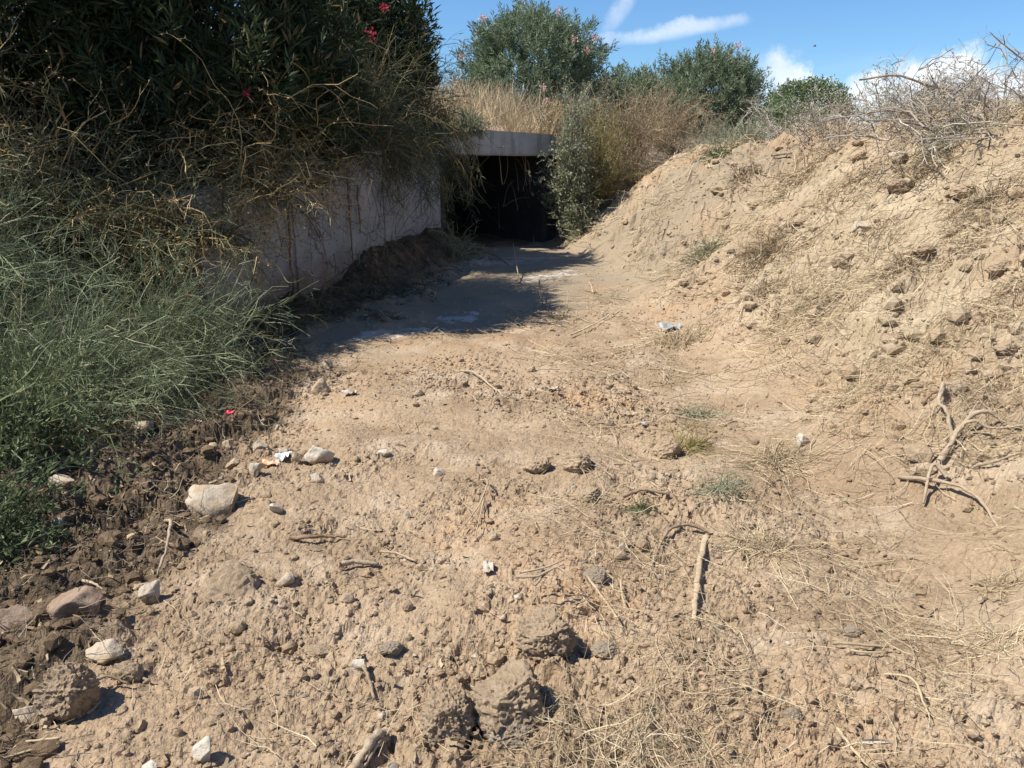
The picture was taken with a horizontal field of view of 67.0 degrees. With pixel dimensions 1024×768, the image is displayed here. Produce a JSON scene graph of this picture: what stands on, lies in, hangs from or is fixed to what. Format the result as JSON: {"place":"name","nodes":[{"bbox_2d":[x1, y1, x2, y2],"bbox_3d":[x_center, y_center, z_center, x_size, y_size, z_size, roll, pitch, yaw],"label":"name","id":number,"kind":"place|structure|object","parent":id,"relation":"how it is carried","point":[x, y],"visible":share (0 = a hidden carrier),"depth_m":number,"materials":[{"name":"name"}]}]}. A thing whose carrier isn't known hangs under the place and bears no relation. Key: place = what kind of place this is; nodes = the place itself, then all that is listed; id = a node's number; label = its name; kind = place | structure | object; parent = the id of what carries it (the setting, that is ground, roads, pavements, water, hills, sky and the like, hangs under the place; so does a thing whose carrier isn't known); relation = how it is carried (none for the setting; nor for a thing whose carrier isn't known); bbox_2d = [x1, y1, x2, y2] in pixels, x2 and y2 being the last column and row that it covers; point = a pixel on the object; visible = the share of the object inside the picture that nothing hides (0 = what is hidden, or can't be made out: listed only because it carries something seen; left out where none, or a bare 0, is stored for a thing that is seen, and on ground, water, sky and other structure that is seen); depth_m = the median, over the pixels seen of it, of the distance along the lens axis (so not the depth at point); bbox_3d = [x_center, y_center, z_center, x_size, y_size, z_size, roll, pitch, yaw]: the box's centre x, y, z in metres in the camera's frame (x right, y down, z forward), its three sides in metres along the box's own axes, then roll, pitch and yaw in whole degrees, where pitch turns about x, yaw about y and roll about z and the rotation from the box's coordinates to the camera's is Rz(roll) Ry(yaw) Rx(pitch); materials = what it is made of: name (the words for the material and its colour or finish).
{"place":"outdoors","nodes":[
{"label":"outdoors","id":0,"kind":"place"},
{"bbox_2d":[0,49,1023,767],"bbox_3d":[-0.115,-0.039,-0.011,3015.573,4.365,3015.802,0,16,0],"label":"ground","id":1,"kind":"structure","parent":0,"point":[554,259],"depth_m":3.77,"materials":[{"name":"soil"}]},
{"bbox_2d":[0,604,33,634],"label":"boulder","id":2,"kind":"object","parent":1,"relation":"on","point":[15,610],"visible":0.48,"depth_m":2.83,"materials":[{"name":"stone"}]},
{"bbox_2d":[0,405,102,571],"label":"leafy plant","id":3,"kind":"object","parent":1,"relation":"on","point":[15,496],"visible":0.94,"depth_m":3.41,"materials":[{"name":"green plant"}]},
{"bbox_2d":[31,660,100,721],"bbox_3d":[-1.365,0.939,2.378,0.181,0.192,0.160,0,16,0],"label":"earth clod","id":4,"kind":"object","parent":1,"relation":"on","point":[67,690],"visible":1,"depth_m":2.33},
{"bbox_2d":[0,123,142,355],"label":"broom shrub","id":5,"kind":"object","parent":1,"relation":"on","point":[4,263],"visible":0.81,"depth_m":5.61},
{"bbox_2d":[46,585,104,620],"bbox_3d":[-1.595,0.810,2.834,0.190,0.141,0.174,-8,18,-25],"label":"boulder","id":6,"kind":"object","parent":1,"relation":"on","point":[68,603],"visible":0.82,"depth_m":2.78,"materials":[{"name":"stone"}]},
{"bbox_2d":[0,310,155,496],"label":"leafy plant","id":7,"kind":"object","parent":1,"relation":"on","point":[18,411],"visible":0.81,"depth_m":4.16,"materials":[{"name":"green plant"}]},
{"bbox_2d":[0,5,156,300],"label":"dry shrub","id":8,"kind":"object","parent":1,"relation":"on","point":[17,133],"visible":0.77,"depth_m":6.03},
{"bbox_2d":[85,638,123,664],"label":"stone","id":9,"kind":"object","parent":1,"relation":"on","point":[111,651],"visible":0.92,"depth_m":2.59,"materials":[{"name":"stone"}]},
{"bbox_2d":[0,0,210,123],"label":"oleander shrub","id":10,"kind":"object","parent":1,"relation":"on","point":[49,13],"visible":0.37,"depth_m":6.68,"materials":[{"name":"green plant"}]},
{"bbox_2d":[110,660,143,682],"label":"earth clod","id":11,"kind":"object","parent":1,"relation":"on","point":[132,670],"visible":0.84,"depth_m":2.51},
{"bbox_2d":[0,194,285,468],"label":"broom shrub","id":12,"kind":"object","parent":1,"relation":"on","point":[87,382],"visible":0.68,"depth_m":5.00,"materials":[{"name":"plant"}]},
{"bbox_2d":[0,42,287,326],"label":"dry shrub","id":13,"kind":"object","parent":1,"relation":"on","point":[57,203],"visible":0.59,"depth_m":6.29,"materials":[{"name":"plant"}]},
{"bbox_2d":[138,580,159,603],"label":"stone","id":14,"kind":"object","parent":1,"relation":"on","point":[147,590],"visible":0.96,"depth_m":2.95,"materials":[{"name":"stone"}]},
{"bbox_2d":[0,324,311,767],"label":"root litter","id":15,"kind":"object","parent":1,"relation":"on","point":[39,618],"visible":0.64,"depth_m":3.33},
{"bbox_2d":[0,175,326,424],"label":"broom shrub","id":16,"kind":"object","parent":1,"relation":"on","point":[180,337],"visible":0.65,"depth_m":5.86,"materials":[{"name":"plant"}]},
{"bbox_2d":[13,126,315,338],"bbox_3d":[-2.790,-1.161,6.677,2.154,2.010,2.132,0,16,0],"label":"dry shrub","id":17,"kind":"object","parent":1,"relation":"on","point":[213,238],"visible":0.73,"depth_m":6.40,"materials":[{"name":"plant"}]},
{"bbox_2d":[0,0,388,207],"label":"oleander shrub","id":18,"kind":"object","parent":1,"relation":"on","point":[315,52],"visible":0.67,"depth_m":6.92,"materials":[{"name":"green plant"}]},
{"bbox_2d":[1,0,402,297],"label":"dry shrub","id":19,"kind":"object","parent":1,"relation":"on","point":[302,126],"visible":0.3,"depth_m":7.18,"materials":[{"name":"plant"}]},
{"bbox_2d":[192,736,211,762],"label":"stone","id":20,"kind":"object","parent":1,"relation":"on","point":[201,750],"visible":0.96,"depth_m":2.20,"materials":[{"name":"white stone"}]},
{"bbox_2d":[185,483,238,518],"bbox_3d":[-1.471,0.598,3.826,0.247,0.228,0.218,0,16,0],"label":"boulder","id":21,"kind":"object","parent":1,"relation":"on","point":[224,501],"visible":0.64,"depth_m":3.76,"materials":[{"name":"stone"}]},
{"bbox_2d":[198,558,260,602],"bbox_3d":[-1.092,0.805,3.026,0.205,0.176,0.228,7,18,23],"label":"earth clod","id":22,"kind":"object","parent":1,"relation":"on","point":[226,578],"visible":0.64,"depth_m":3.01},
{"bbox_2d":[0,236,492,767],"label":"damp crumbs","id":23,"kind":"object","parent":1,"relation":"on","point":[50,640],"visible":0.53,"depth_m":3.32,"materials":[{"name":"soil"}]},
{"bbox_2d":[111,31,398,319],"bbox_3d":[-2.351,-1.888,7.672,2.593,2.677,2.827,0,16,0],"label":"dry shrub","id":24,"kind":"object","parent":1,"relation":"on","point":[255,174],"visible":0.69,"depth_m":7.21,"materials":[{"name":"plant"}]},
{"bbox_2d":[170,142,440,328],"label":"wing wall","id":25,"kind":"structure","parent":1,"relation":"on","point":[314,262],"depth_m":9.23,"materials":[{"name":"concrete"}]},
{"bbox_2d":[304,643,333,658],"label":"earth clod","id":26,"kind":"object","parent":1,"relation":"on","point":[320,650],"visible":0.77,"depth_m":2.71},
{"bbox_2d":[304,445,334,464],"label":"stone","id":27,"kind":"object","parent":1,"relation":"on","point":[313,455],"visible":0.9,"depth_m":4.30,"materials":[{"name":"white stone"}]},
{"bbox_2d":[142,173,513,372],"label":"mound litter","id":28,"kind":"object","parent":1,"relation":"on","point":[384,288],"visible":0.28,"depth_m":9.01,"materials":[{"name":"brown plant"}]},
{"bbox_2d":[246,11,478,283],"bbox_3d":[-1.947,-2.899,9.625,2.771,3.614,3.321,12,20,35],"label":"feathery shrub","id":29,"kind":"object","parent":1,"relation":"on","point":[395,130],"visible":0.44,"depth_m":9.32,"materials":[{"name":"green plant"}]},
{"bbox_2d":[347,727,390,767],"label":"weathered root","id":30,"kind":"object","parent":1,"relation":"on","point":[374,740],"visible":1,"depth_m":2.23,"materials":[{"name":"brown wood"}]},
{"bbox_2d":[315,0,443,155],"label":"oleander shrub","id":31,"kind":"object","parent":1,"relation":"on","point":[402,14],"visible":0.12,"depth_m":10.76,"materials":[{"name":"green plant"}]},
{"bbox_2d":[212,34,615,229],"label":"dry grass","id":32,"kind":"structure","parent":1,"relation":"on","point":[493,110],"depth_m":15.43,"materials":[{"name":"plant"}]},
{"bbox_2d":[370,1,501,237],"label":"feathery shrub","id":33,"kind":"object","parent":1,"relation":"on","point":[436,126],"visible":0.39,"depth_m":11.10,"materials":[{"name":"green plant"}]},
{"bbox_2d":[419,687,476,744],"bbox_3d":[-0.190,0.994,2.306,0.174,0.190,0.164,0,16,0],"label":"earth clod","id":34,"kind":"object","parent":1,"relation":"on","point":[444,712],"visible":0.94,"depth_m":2.26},
{"bbox_2d":[427,210,488,261],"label":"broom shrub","id":35,"kind":"object","parent":1,"relation":"on","point":[460,252],"visible":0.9,"depth_m":12.27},
{"bbox_2d":[439,127,556,246],"bbox_3d":[-5.138,-5.024,20.277,3.030,2.706,16.014,-12,20,-35],"label":"culvert","id":36,"kind":"object","parent":1,"relation":"on","point":[523,224],"visible":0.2,"depth_m":15.36,"materials":[{"name":"concrete"}]},
{"bbox_2d":[453,106,493,139],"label":"leafy shrub","id":37,"kind":"object","parent":36,"relation":"on","point":[476,120],"visible":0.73,"depth_m":13.23,"materials":[{"name":"green plant"}]},
{"bbox_2d":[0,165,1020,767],"bbox_3d":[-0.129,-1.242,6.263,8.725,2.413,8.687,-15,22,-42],"label":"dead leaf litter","id":38,"kind":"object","parent":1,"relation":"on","point":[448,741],"visible":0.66,"depth_m":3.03,"materials":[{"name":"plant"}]},
{"bbox_2d":[468,658,552,737],"bbox_3d":[-0.011,0.976,2.360,0.259,0.223,0.252,-5,17,-16],"label":"earth clod","id":39,"kind":"object","parent":1,"relation":"on","point":[505,693],"visible":0.83,"depth_m":2.29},
{"bbox_2d":[482,722,538,749],"bbox_3d":[-0.003,1.039,2.322,0.179,0.138,0.171,0,16,0],"label":"earth clod","id":40,"kind":"object","parent":1,"relation":"on","point":[523,729],"visible":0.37,"depth_m":2.25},
{"bbox_2d":[4,165,1023,767],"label":"stone chips","id":41,"kind":"object","parent":1,"relation":"on","point":[788,643],"visible":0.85,"depth_m":3.33,"materials":[{"name":"stone"}]},
{"bbox_2d":[8,93,1023,767],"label":"straw litter","id":42,"kind":"object","parent":1,"relation":"on","point":[654,687],"visible":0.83,"depth_m":2.92,"materials":[{"name":"plant"}]},
{"bbox_2d":[444,0,620,114],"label":"oleander shrub","id":43,"kind":"object","parent":1,"relation":"on","point":[558,39],"visible":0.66,"depth_m":18.98,"materials":[{"name":"green plant"}]},
{"bbox_2d":[521,457,550,473],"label":"earth clod","id":44,"kind":"object","parent":1,"relation":"on","point":[537,465],"visible":0.9,"depth_m":4.17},
{"bbox_2d":[515,559,572,586],"bbox_3d":[0.117,0.691,2.830,0.209,0.065,0.094,0,16,0],"label":"bent root","id":45,"kind":"object","parent":1,"relation":"on","point":[543,574],"visible":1,"depth_m":2.82,"materials":[{"name":"brown wood"}]},
{"bbox_2d":[514,604,576,663],"bbox_3d":[0.113,0.871,2.666,0.203,0.200,0.191,-3,16,-11],"label":"earth clod","id":46,"kind":"object","parent":1,"relation":"on","point":[543,632],"visible":0.91,"depth_m":2.61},
{"bbox_2d":[72,136,1023,767],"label":"soil lumps","id":47,"kind":"object","parent":1,"relation":"on","point":[496,658],"visible":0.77,"depth_m":2.77,"materials":[{"name":"soil"}]},
{"bbox_2d":[526,75,609,239],"bbox_3d":[0.982,-4.147,14.303,1.621,2.930,1.598,6,17,19],"label":"leafy shrub","id":48,"kind":"object","parent":1,"relation":"on","point":[567,189],"visible":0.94,"depth_m":14.23,"materials":[{"name":"green plant"}]},
{"bbox_2d":[559,449,591,472],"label":"earth clod","id":49,"kind":"object","parent":1,"relation":"on","point":[571,460],"visible":0.98,"depth_m":4.14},
{"bbox_2d":[549,192,608,241],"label":"leafy shrub","id":50,"kind":"object","parent":1,"relation":"on","point":[574,210],"visible":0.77,"depth_m":14.29,"materials":[{"name":"green plant"}]},
{"bbox_2d":[531,74,652,136],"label":"brushy shrub","id":51,"kind":"object","parent":1,"relation":"on","point":[582,101],"visible":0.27,"depth_m":15.80,"materials":[{"name":"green plant"}]},
{"bbox_2d":[554,94,653,215],"bbox_3d":[1.745,-4.162,14.752,1.960,2.688,1.948,0,16,0],"label":"brushy shrub","id":52,"kind":"object","parent":1,"relation":"on","point":[603,190],"visible":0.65,"depth_m":14.59,"materials":[{"name":"yellow plant"}]},
{"bbox_2d":[591,640,617,658],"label":"earth clod","id":53,"kind":"object","parent":1,"relation":"on","point":[597,650],"visible":0.93,"depth_m":2.63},
{"bbox_2d":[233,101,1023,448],"bbox_3d":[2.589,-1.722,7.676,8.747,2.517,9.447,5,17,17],"label":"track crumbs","id":54,"kind":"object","parent":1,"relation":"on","point":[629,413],"visible":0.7,"depth_m":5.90,"materials":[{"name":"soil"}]},
{"bbox_2d":[583,703,682,767],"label":"grass clump","id":55,"kind":"object","parent":1,"relation":"on","point":[640,733],"visible":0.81,"depth_m":2.23,"materials":[{"name":"plant"}]},
{"bbox_2d":[567,55,700,164],"bbox_3d":[2.389,-5.331,15.579,2.844,2.453,2.436,-14,21,-39],"label":"brushy shrub","id":56,"kind":"object","parent":1,"relation":"on","point":[638,132],"visible":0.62,"depth_m":15.44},
{"bbox_2d":[580,59,699,135],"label":"oleander shrub","id":57,"kind":"object","parent":1,"relation":"on","point":[636,77],"visible":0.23,"depth_m":21.19,"materials":[{"name":"green plant"}]},
{"bbox_2d":[594,116,686,199],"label":"brushy shrub","id":58,"kind":"object","parent":1,"relation":"on","point":[640,168],"visible":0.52,"depth_m":14.96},
{"bbox_2d":[652,438,681,458],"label":"earth clod","id":59,"kind":"object","parent":1,"relation":"on","point":[664,448],"visible":0.88,"depth_m":4.41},
{"bbox_2d":[607,65,738,155],"bbox_3d":[3.426,-5.831,16.962,3.271,2.026,2.524,10,19,31],"label":"brushy shrub","id":60,"kind":"object","parent":1,"relation":"on","point":[674,122],"visible":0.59,"depth_m":16.70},
{"bbox_2d":[629,72,723,136],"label":"oleander shrub","id":61,"kind":"object","parent":1,"relation":"on","point":[699,90],"visible":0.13,"depth_m":22.24,"materials":[{"name":"green plant"}]},
{"bbox_2d":[629,317,729,356],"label":"grass clump","id":62,"kind":"object","parent":1,"relation":"on","point":[672,338],"visible":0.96,"depth_m":7.11,"materials":[{"name":"plant"}]},
{"bbox_2d":[636,416,738,461],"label":"grass clump","id":63,"kind":"object","parent":1,"relation":"on","point":[690,442],"visible":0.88,"depth_m":4.56,"materials":[{"name":"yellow plant"}]},
{"bbox_2d":[691,535,709,619],"bbox_3d":[0.744,0.756,3.079,0.041,0.020,0.677,5,17,17],"label":"stick","id":64,"kind":"object","parent":1,"relation":"on","point":[699,564],"visible":0.95,"depth_m":3.07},
{"bbox_2d":[668,399,736,424],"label":"grass clump","id":65,"kind":"object","parent":1,"relation":"on","point":[697,413],"visible":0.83,"depth_m":5.11,"materials":[{"name":"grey plant"}]},
{"bbox_2d":[671,226,743,274],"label":"grass clump","id":66,"kind":"object","parent":1,"relation":"on","point":[705,246],"visible":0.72,"depth_m":9.31,"materials":[{"name":"grey plant"}]},
{"bbox_2d":[653,33,774,136],"bbox_3d":[5.873,-8.809,23.471,3.903,3.456,3.621,0,16,0],"label":"oleander shrub","id":67,"kind":"object","parent":1,"relation":"on","point":[720,69],"visible":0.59,"depth_m":22.52,"materials":[{"name":"green plant"}]},
{"bbox_2d":[664,97,777,152],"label":"brushy shrub","id":68,"kind":"object","parent":1,"relation":"on","point":[714,130],"visible":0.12,"depth_m":17.27,"materials":[{"name":"grey plant"}]},
{"bbox_2d":[684,461,770,505],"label":"grass clump","id":69,"kind":"object","parent":1,"relation":"on","point":[715,489],"visible":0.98,"depth_m":3.87,"materials":[{"name":"grey plant"}]},
{"bbox_2d":[713,159,775,204],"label":"grass clump","id":70,"kind":"object","parent":1,"relation":"on","point":[743,174],"visible":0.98,"depth_m":10.56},
{"bbox_2d":[709,113,785,143],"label":"dry weed","id":71,"kind":"object","parent":1,"relation":"on","point":[749,132],"visible":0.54,"depth_m":12.53,"materials":[{"name":"grey plant"}]},
{"bbox_2d":[683,507,838,577],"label":"grass clump","id":72,"kind":"object","parent":1,"relation":"on","point":[767,545],"visible":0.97,"depth_m":3.33,"materials":[{"name":"plant"}]},
{"bbox_2d":[728,273,800,310],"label":"grass clump","id":73,"kind":"object","parent":1,"relation":"on","point":[766,284],"visible":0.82,"depth_m":7.02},
{"bbox_2d":[708,212,824,293],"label":"grass clump","id":74,"kind":"object","parent":1,"relation":"on","point":[763,250],"visible":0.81,"depth_m":7.94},
{"bbox_2d":[517,110,1023,767],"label":"straw mat","id":75,"kind":"object","parent":1,"relation":"on","point":[835,686],"visible":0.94,"depth_m":3.11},
{"bbox_2d":[678,107,879,152],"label":"dry weeds","id":76,"kind":"object","parent":1,"relation":"on","point":[730,135],"visible":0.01,"depth_m":13.41,"materials":[{"name":"grey plant"}]},
{"bbox_2d":[712,424,850,489],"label":"grass clump","id":77,"kind":"object","parent":1,"relation":"on","point":[771,457],"visible":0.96,"depth_m":4.30,"materials":[{"name":"plant"}]},
{"bbox_2d":[738,97,831,137],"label":"weed","id":78,"kind":"object","parent":1,"relation":"on","point":[776,108],"visible":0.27,"depth_m":32.99,"materials":[{"name":"green plant"}]},
{"bbox_2d":[736,84,840,146],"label":"dry weed","id":79,"kind":"object","parent":1,"relation":"on","point":[768,126],"visible":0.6,"depth_m":11.31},
{"bbox_2d":[735,290,841,353],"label":"grass clump","id":80,"kind":"object","parent":1,"relation":"on","point":[778,326],"visible":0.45,"depth_m":6.29,"materials":[{"name":"plant"}]},
{"bbox_2d":[560,78,1023,485],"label":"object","id":81,"kind":"object","parent":1,"relation":"on","point":[860,281],"visible":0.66,"depth_m":5.89,"materials":[{"name":"plant"}]},
{"bbox_2d":[574,99,1023,535],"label":"bank crumbs","id":82,"kind":"object","parent":1,"relation":"on","point":[958,313],"visible":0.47,"depth_m":5.12,"materials":[{"name":"soil"}]},
{"bbox_2d":[754,71,868,143],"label":"dry weed","id":83,"kind":"object","parent":1,"relation":"on","point":[813,116],"visible":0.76,"depth_m":10.36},
{"bbox_2d":[764,74,859,127],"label":"shrub","id":84,"kind":"object","parent":1,"relation":"on","point":[791,90],"visible":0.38,"depth_m":35.69,"materials":[{"name":"green plant"}]},
{"bbox_2d":[760,130,865,202],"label":"grass clump","id":85,"kind":"object","parent":1,"relation":"on","point":[812,166],"visible":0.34,"depth_m":9.91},
{"bbox_2d":[798,87,893,155],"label":"dry weed","id":86,"kind":"object","parent":1,"relation":"on","point":[840,132],"visible":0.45,"depth_m":9.69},
{"bbox_2d":[795,151,901,218],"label":"grass clump","id":87,"kind":"object","parent":1,"relation":"on","point":[864,175],"visible":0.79,"depth_m":7.81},
{"bbox_2d":[836,196,931,268],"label":"grass clump","id":88,"kind":"object","parent":1,"relation":"on","point":[883,227],"visible":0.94,"depth_m":6.50,"materials":[{"name":"plant"}]},
{"bbox_2d":[823,57,969,125],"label":"dry weed","id":89,"kind":"object","parent":1,"relation":"on","point":[893,89],"visible":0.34,"depth_m":9.22,"materials":[{"name":"grey plant"}]},
{"bbox_2d":[851,238,949,296],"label":"grass clump","id":90,"kind":"object","parent":1,"relation":"on","point":[896,257],"visible":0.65,"depth_m":5.72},
{"bbox_2d":[817,26,1023,183],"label":"brush pile","id":91,"kind":"object","parent":1,"relation":"on","point":[920,122],"visible":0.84,"depth_m":7.04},
{"bbox_2d":[823,94,1023,174],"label":"brush pile","id":92,"kind":"object","parent":1,"relation":"on","point":[949,138],"visible":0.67,"depth_m":6.79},
{"bbox_2d":[869,128,1003,200],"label":"grass clump","id":93,"kind":"object","parent":1,"relation":"on","point":[926,167],"visible":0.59,"depth_m":7.06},
{"bbox_2d":[877,56,1002,122],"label":"dry weed","id":94,"kind":"object","parent":1,"relation":"on","point":[916,94],"visible":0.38,"depth_m":8.59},
{"bbox_2d":[893,310,992,387],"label":"grass clump","id":95,"kind":"object","parent":1,"relation":"on","point":[945,338],"visible":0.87,"depth_m":4.44,"materials":[{"name":"plant"}]},
{"bbox_2d":[898,463,998,526],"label":"crooked branch","id":96,"kind":"object","parent":1,"relation":"on","point":[926,480],"visible":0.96,"depth_m":3.64,"materials":[{"name":"brown wood"}]},
{"bbox_2d":[900,105,1014,169],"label":"grass clump","id":97,"kind":"object","parent":1,"relation":"on","point":[937,144],"visible":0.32,"depth_m":7.14,"materials":[{"name":"grey plant"}]},
{"bbox_2d":[903,49,1019,109],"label":"dry weed","id":98,"kind":"object","parent":1,"relation":"on","point":[959,84],"visible":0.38,"depth_m":8.21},
{"bbox_2d":[904,221,1023,309],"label":"grass clump","id":99,"kind":"object","parent":1,"relation":"on","point":[960,256],"visible":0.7,"depth_m":5.45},
{"bbox_2d":[911,166,1023,245],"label":"grass clump","id":100,"kind":"object","parent":1,"relation":"on","point":[981,204],"visible":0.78,"depth_m":5.75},
{"bbox_2d":[937,409,1003,461],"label":"crooked branch","id":101,"kind":"object","parent":1,"relation":"on","point":[949,446],"visible":0.94,"depth_m":3.74,"materials":[{"name":"brown wood"}]},
{"bbox_2d":[920,363,1020,425],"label":"grass clump","id":102,"kind":"object","parent":1,"relation":"on","point":[973,395],"visible":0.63,"depth_m":3.90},
{"bbox_2d":[925,611,1023,681],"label":"grass clump","id":103,"kind":"object","parent":1,"relation":"on","point":[997,646],"visible":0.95,"depth_m":2.58,"materials":[{"name":"plant"}]},
{"bbox_2d":[949,556,1023,604],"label":"grass clump","id":104,"kind":"object","parent":1,"relation":"on","point":[990,586],"visible":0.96,"depth_m":2.89,"materials":[{"name":"plant"}]},
{"bbox_2d":[984,258,1012,274],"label":"earth clod","id":105,"kind":"object","parent":1,"relation":"on","point":[995,266],"visible":0.9,"depth_m":4.95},
{"bbox_2d":[8,0,1023,135],"label":"sky","id":106,"kind":"structure","parent":0,"point":[849,37],"materials":[{"name":"blue"}]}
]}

